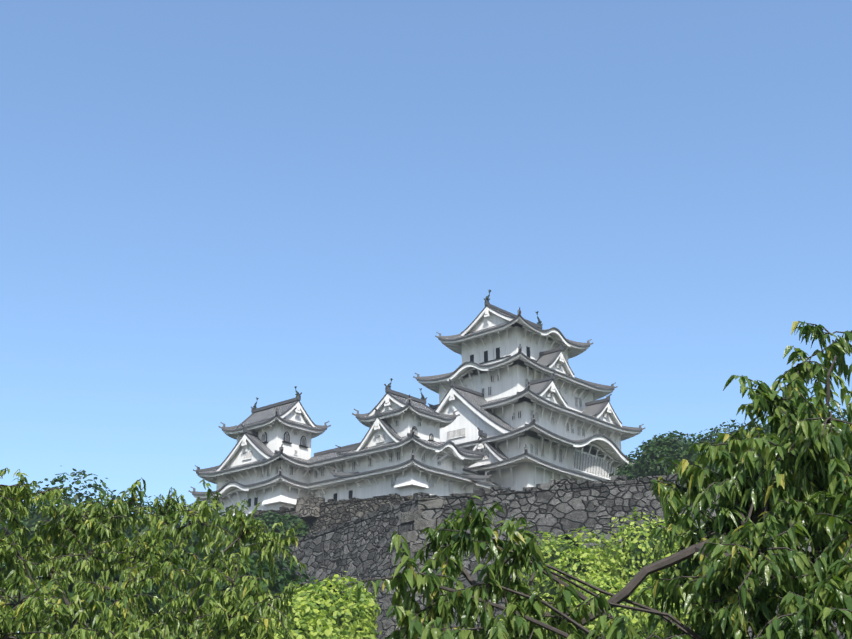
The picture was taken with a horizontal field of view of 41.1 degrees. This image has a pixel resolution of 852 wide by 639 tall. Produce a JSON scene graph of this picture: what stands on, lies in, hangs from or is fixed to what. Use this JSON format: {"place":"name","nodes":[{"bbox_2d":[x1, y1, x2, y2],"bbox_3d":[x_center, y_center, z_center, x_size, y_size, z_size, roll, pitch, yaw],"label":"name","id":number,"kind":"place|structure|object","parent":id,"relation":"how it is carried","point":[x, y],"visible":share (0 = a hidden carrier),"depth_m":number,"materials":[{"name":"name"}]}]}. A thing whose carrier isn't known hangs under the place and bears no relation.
{"place":"outdoors","nodes":[
{"label":"outdoors","id":0,"kind":"place"},
{"bbox_2d":[0,0,851,632],"label":"sky","id":1,"kind":"structure","parent":0,"point":[209,208],"materials":[{"name":"blue"}]},
{"bbox_3d":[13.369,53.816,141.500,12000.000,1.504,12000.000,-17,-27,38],"label":"ground","id":2,"kind":"structure","parent":0,"visible":0},
{"bbox_2d":[0,467,306,638],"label":"cherry tree","id":3,"kind":"object","parent":2,"relation":"on","point":[38,602],"visible":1,"depth_m":14.62,"materials":[{"name":"green plant"}]},
{"bbox_2d":[0,407,851,638],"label":"background trees","id":4,"kind":"object","parent":2,"relation":"on","point":[652,453],"visible":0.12,"depth_m":81.91,"materials":[{"name":"green plant"}]},
{"bbox_2d":[234,507,711,638],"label":"bushes","id":5,"kind":"object","parent":2,"relation":"on","point":[329,610],"visible":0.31,"depth_m":57.69,"materials":[{"name":"green plant"}]},
{"bbox_2d":[234,463,848,638],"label":"stone walls","id":6,"kind":"structure","parent":2,"relation":"on","point":[352,537],"depth_m":79.00,"materials":[{"name":"grey stone"}]},
{"bbox_2d":[348,321,851,638],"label":"cherry tree","id":7,"kind":"object","parent":2,"relation":"on","point":[719,590],"visible":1,"depth_m":9.95,"materials":[{"name":"green plant"}]},
{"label":"castle stone wall","id":8,"kind":"object","parent":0,"visible":0},
{"bbox_2d":[188,378,509,518],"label":"keeps","id":9,"kind":"structure","parent":8,"relation":"on","point":[269,462],"depth_m":136.19,"materials":[{"name":"paint"}]},
{"bbox_2d":[413,289,644,490],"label":"keep","id":10,"kind":"structure","parent":8,"relation":"on","point":[532,411],"depth_m":148.21,"materials":[{"name":"paint"}]}
]}

